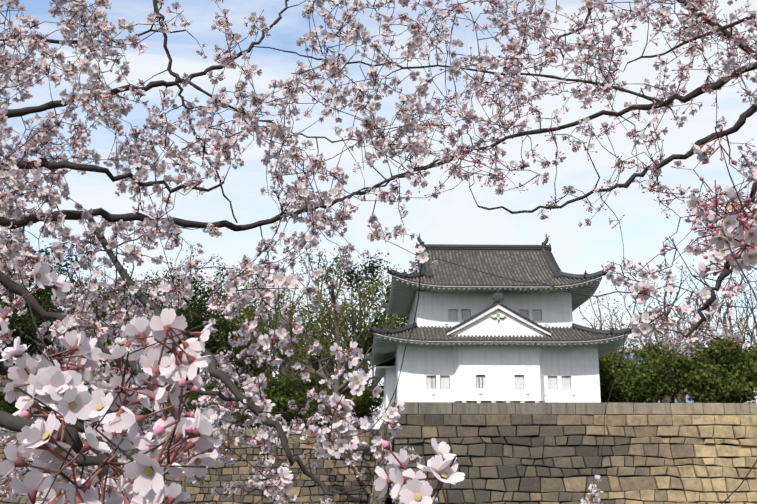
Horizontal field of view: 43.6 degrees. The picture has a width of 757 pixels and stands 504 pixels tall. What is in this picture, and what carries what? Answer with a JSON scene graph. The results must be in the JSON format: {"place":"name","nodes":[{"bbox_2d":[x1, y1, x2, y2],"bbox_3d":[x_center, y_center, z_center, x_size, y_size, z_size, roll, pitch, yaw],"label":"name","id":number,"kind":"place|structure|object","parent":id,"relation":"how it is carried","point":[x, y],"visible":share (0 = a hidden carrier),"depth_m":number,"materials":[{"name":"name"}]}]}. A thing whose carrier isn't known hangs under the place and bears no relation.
{"place":"outdoors","nodes":[
{"label":"outdoors","id":0,"kind":"place"},
{"bbox_2d":[0,0,756,428],"label":"sky","id":1,"kind":"structure","parent":0,"point":[454,217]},
{"bbox_2d":[385,437,393,503],"bbox_3d":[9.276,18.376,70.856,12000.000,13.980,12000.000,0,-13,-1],"label":"ground","id":2,"kind":"structure","parent":0,"point":[389,500],"depth_m":83.77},
{"bbox_2d":[0,375,9,412],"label":"shrub","id":3,"kind":"object","parent":2,"relation":"on","point":[3,405],"visible":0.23,"depth_m":114.35,"materials":[{"name":"green plant"}]},
{"bbox_2d":[0,298,41,347],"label":"evergreen tree","id":4,"kind":"object","parent":2,"relation":"on","point":[11,327],"visible":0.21,"depth_m":117.17,"materials":[{"name":"green plant"}]},
{"bbox_2d":[0,376,45,419],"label":"shrub","id":5,"kind":"object","parent":2,"relation":"on","point":[11,407],"visible":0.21,"depth_m":113.24,"materials":[{"name":"green plant"}]},
{"bbox_2d":[1,293,60,377],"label":"evergreen tree","id":6,"kind":"object","parent":2,"relation":"on","point":[28,342],"visible":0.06,"depth_m":122.89,"materials":[{"name":"green plant"}]},
{"bbox_2d":[0,240,103,427],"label":"evergreen tree","id":7,"kind":"object","parent":2,"relation":"on","point":[35,319],"visible":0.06,"depth_m":118.23,"materials":[{"name":"green plant"}]},
{"bbox_2d":[0,250,147,355],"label":"evergreen tree","id":8,"kind":"object","parent":2,"relation":"on","point":[48,291],"visible":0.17,"depth_m":119.19,"materials":[{"name":"green plant"}]},
{"bbox_2d":[51,250,126,311],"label":"fresh tree","id":9,"kind":"object","parent":2,"relation":"on","point":[91,278],"visible":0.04,"depth_m":139.56,"materials":[{"name":"green plant"}]},
{"bbox_2d":[76,301,111,426],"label":"bamboo tree","id":10,"kind":"object","parent":2,"relation":"on","point":[96,319],"depth_m":120.75,"materials":[{"name":"green plant"}]},
{"bbox_2d":[81,371,111,428],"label":"shrub","id":11,"kind":"object","parent":2,"relation":"on","point":[100,380],"visible":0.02,"depth_m":114.96,"materials":[{"name":"green plant"}]},
{"bbox_2d":[93,292,132,384],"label":"bamboo tree","id":12,"kind":"object","parent":2,"relation":"on","point":[110,308],"depth_m":119.63,"materials":[{"name":"green plant"}]},
{"bbox_2d":[110,395,153,423],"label":"shrub","id":13,"kind":"object","parent":2,"relation":"on","point":[148,410],"depth_m":115.56,"materials":[{"name":"green plant"}]},
{"bbox_2d":[86,275,232,423],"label":"evergreen tree","id":14,"kind":"object","parent":2,"relation":"on","point":[146,292],"visible":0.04,"depth_m":121.53,"materials":[{"name":"green plant"}]},
{"bbox_2d":[152,377,194,417],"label":"shrub","id":15,"kind":"object","parent":2,"relation":"on","point":[168,403],"depth_m":115.40,"materials":[{"name":"green plant"}]},
{"bbox_2d":[101,264,248,416],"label":"evergreen tree","id":16,"kind":"object","parent":2,"relation":"on","point":[224,325],"visible":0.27,"depth_m":116.12,"materials":[{"name":"green plant"}]},
{"bbox_2d":[140,257,225,369],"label":"fresh tree","id":17,"kind":"object","parent":2,"relation":"on","point":[178,284],"visible":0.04,"depth_m":138.73,"materials":[{"name":"green plant"}]},
{"bbox_2d":[103,243,265,381],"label":"fresh tree","id":18,"kind":"object","parent":2,"relation":"on","point":[201,271],"visible":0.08,"depth_m":130.97,"materials":[{"name":"green plant"}]},
{"bbox_2d":[165,390,203,417],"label":"shrub","id":19,"kind":"object","parent":2,"relation":"on","point":[192,397],"visible":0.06,"depth_m":114.80,"materials":[{"name":"green plant"}]},
{"bbox_2d":[160,257,241,394],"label":"fresh tree","id":20,"kind":"object","parent":2,"relation":"on","point":[210,348],"visible":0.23,"depth_m":117.82,"materials":[{"name":"green plant"}]},
{"bbox_2d":[33,414,372,428],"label":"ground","id":21,"kind":"structure","parent":2,"relation":"on","point":[257,423],"depth_m":114.13,"materials":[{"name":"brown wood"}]},
{"bbox_2d":[193,379,238,427],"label":"shrub","id":22,"kind":"object","parent":2,"relation":"on","point":[209,387],"visible":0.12,"depth_m":115.44,"materials":[{"name":"green plant"}]},
{"bbox_2d":[153,277,280,425],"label":"fresh tree","id":23,"kind":"object","parent":2,"relation":"on","point":[214,353],"visible":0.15,"depth_m":123.00,"materials":[{"name":"green plant"}]},
{"bbox_2d":[230,386,251,428],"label":"shrub","id":24,"kind":"object","parent":2,"relation":"on","point":[238,416],"visible":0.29,"depth_m":114.13,"materials":[{"name":"green plant"}]},
{"bbox_2d":[223,277,272,428],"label":"bamboo tree","id":25,"kind":"object","parent":2,"relation":"on","point":[248,311],"visible":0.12,"depth_m":122.35,"materials":[{"name":"green plant"}]},
{"bbox_2d":[201,289,303,428],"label":"evergreen tree","id":26,"kind":"object","parent":2,"relation":"on","point":[237,346],"visible":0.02,"depth_m":136.78,"materials":[{"name":"green plant"}]},
{"bbox_2d":[201,262,332,420],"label":"fresh tree","id":27,"kind":"object","parent":2,"relation":"on","point":[296,285],"visible":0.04,"depth_m":132.23,"materials":[{"name":"green plant"}]},
{"bbox_2d":[238,373,304,428],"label":"shrub","id":28,"kind":"object","parent":2,"relation":"on","point":[281,403],"visible":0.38,"depth_m":114.15,"materials":[{"name":"green plant"}]},
{"bbox_2d":[232,297,336,379],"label":"fresh tree","id":29,"kind":"object","parent":2,"relation":"on","point":[267,365],"visible":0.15,"depth_m":121.36,"materials":[{"name":"green plant"}]},
{"bbox_2d":[245,283,347,428],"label":"fresh tree","id":30,"kind":"object","parent":2,"relation":"on","point":[280,355],"visible":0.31,"depth_m":120.25,"materials":[{"name":"green plant"}]},
{"bbox_2d":[266,366,332,422],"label":"shrub","id":31,"kind":"object","parent":2,"relation":"on","point":[286,385],"visible":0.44,"depth_m":114.79,"materials":[{"name":"green plant"}]},
{"bbox_2d":[0,0,599,503],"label":"cherry tree","id":32,"kind":"object","parent":2,"relation":"on","point":[64,398],"visible":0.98,"depth_m":3.68,"materials":[{"name":"pink plant"}]},
{"bbox_2d":[222,241,403,428],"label":"fresh tree","id":33,"kind":"object","parent":2,"relation":"on","point":[311,269],"visible":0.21,"depth_m":131.50,"materials":[{"name":"green plant"}]},
{"bbox_2d":[262,286,367,384],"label":"tree","id":34,"kind":"object","parent":2,"relation":"on","point":[330,340],"visible":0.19,"depth_m":123.09,"materials":[{"name":"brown plant"}]},
{"bbox_2d":[264,278,369,428],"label":"tree","id":35,"kind":"object","parent":2,"relation":"on","point":[320,357],"visible":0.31,"depth_m":119.69,"materials":[{"name":"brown plant"}]},
{"bbox_2d":[303,376,356,426],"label":"shrub","id":36,"kind":"object","parent":2,"relation":"on","point":[325,409],"visible":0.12,"depth_m":114.82,"materials":[{"name":"green plant"}]},
{"bbox_2d":[271,249,398,423],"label":"fresh tree","id":37,"kind":"object","parent":2,"relation":"on","point":[339,389],"visible":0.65,"depth_m":102.49,"materials":[{"name":"green plant"}]},
{"bbox_2d":[283,279,408,428],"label":"fresh tree","id":38,"kind":"object","parent":2,"relation":"on","point":[346,308],"visible":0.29,"depth_m":120.20,"materials":[{"name":"green plant"}]},
{"bbox_2d":[316,377,383,422],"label":"shrub","id":39,"kind":"object","parent":2,"relation":"on","point":[367,400],"visible":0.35,"depth_m":114.51,"materials":[{"name":"green plant"}]},
{"bbox_2d":[292,250,416,413],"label":"evergreen tree","id":40,"kind":"object","parent":2,"relation":"on","point":[371,268],"visible":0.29,"depth_m":139.86,"materials":[{"name":"green plant"}]},
{"bbox_2d":[366,409,372,428],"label":"repair tarp","id":41,"kind":"object","parent":2,"relation":"on","point":[370,419],"visible":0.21,"depth_m":114.31,"materials":[{"name":"plastic"}]},
{"bbox_2d":[0,402,756,503],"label":"stone wall","id":42,"kind":"structure","parent":2,"relation":"on","point":[550,453],"depth_m":71.15,"materials":[{"name":"brown stone"}]},
{"bbox_2d":[345,269,416,360],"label":"evergreen tree","id":43,"kind":"object","parent":2,"relation":"on","point":[368,343],"visible":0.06,"depth_m":107.20,"materials":[{"name":"green plant"}]},
{"bbox_2d":[365,233,632,423],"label":"turret","id":44,"kind":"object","parent":2,"relation":"on","point":[477,336],"visible":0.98,"depth_m":73.46,"materials":[{"name":"white paint"}]},
{"bbox_2d":[254,0,756,503],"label":"cherry tree","id":45,"kind":"object","parent":2,"relation":"on","point":[736,228],"visible":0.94,"depth_m":4.12,"materials":[{"name":"pink plant"}]},
{"bbox_2d":[579,291,641,356],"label":"bare tree","id":46,"kind":"object","parent":2,"relation":"on","point":[601,323],"visible":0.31,"depth_m":98.69,"materials":[{"name":"brown plant"}]},
{"bbox_2d":[598,350,637,402],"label":"shrub","id":47,"kind":"object","parent":2,"relation":"on","point":[606,373],"visible":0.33,"depth_m":79.73,"materials":[{"name":"green plant"}]},
{"bbox_2d":[599,347,639,373],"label":"fresh tree","id":48,"kind":"object","parent":2,"relation":"on","point":[613,352],"visible":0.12,"depth_m":87.67,"materials":[{"name":"green plant"}]},
{"bbox_2d":[600,353,670,402],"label":"shrub","id":49,"kind":"object","parent":2,"relation":"on","point":[641,381],"visible":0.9,"depth_m":78.17,"materials":[{"name":"green plant"}]},
{"bbox_2d":[612,348,693,402],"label":"office tower","id":50,"kind":"structure","parent":2,"relation":"on","point":[688,401],"depth_m":405.69,"materials":[{"name":"glass"}]},
{"bbox_2d":[628,335,698,402],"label":"shrub","id":51,"kind":"object","parent":2,"relation":"on","point":[655,352],"visible":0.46,"depth_m":80.91,"materials":[{"name":"green plant"}]},
{"bbox_2d":[610,263,722,402],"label":"bare tree","id":52,"kind":"object","parent":2,"relation":"on","point":[666,332],"visible":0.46,"depth_m":96.13,"materials":[{"name":"brown plant"}]},
{"bbox_2d":[617,306,748,402],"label":"fresh tree","id":53,"kind":"object","parent":2,"relation":"on","point":[629,355],"visible":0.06,"depth_m":104.44,"materials":[{"name":"green plant"}]},
{"bbox_2d":[613,271,756,402],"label":"bare tree","id":54,"kind":"object","parent":2,"relation":"on","point":[702,344],"visible":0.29,"depth_m":99.00,"materials":[{"name":"brown plant"}]},
{"bbox_2d":[646,306,731,402],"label":"cherry tree","id":55,"kind":"object","parent":2,"relation":"on","point":[670,349],"visible":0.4,"depth_m":85.17,"materials":[{"name":"pink plant"}]},
{"bbox_2d":[666,350,740,402],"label":"shrub","id":56,"kind":"object","parent":2,"relation":"on","point":[698,382],"visible":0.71,"depth_m":79.03,"materials":[{"name":"green plant"}]},
{"bbox_2d":[671,259,756,350],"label":"bare tree","id":57,"kind":"object","parent":2,"relation":"on","point":[742,331],"visible":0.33,"depth_m":94.03,"materials":[{"name":"brown plant"}]},
{"bbox_2d":[679,313,755,357],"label":"cherry tree","id":58,"kind":"object","parent":2,"relation":"on","point":[730,335],"visible":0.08,"depth_m":87.40,"materials":[{"name":"pink plant"}]},
{"bbox_2d":[684,332,756,402],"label":"shrub","id":59,"kind":"object","parent":2,"relation":"on","point":[741,385],"visible":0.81,"depth_m":78.54,"materials":[{"name":"green plant"}]},
{"bbox_2d":[694,272,756,348],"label":"bare tree","id":60,"kind":"object","parent":2,"relation":"on","point":[752,336],"visible":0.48,"depth_m":99.45,"materials":[{"name":"brown plant"}]},
{"bbox_2d":[739,343,756,388],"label":"shrub","id":61,"kind":"object","parent":2,"relation":"on","point":[753,367],"visible":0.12,"depth_m":77.56,"materials":[{"name":"green plant"}]}
]}

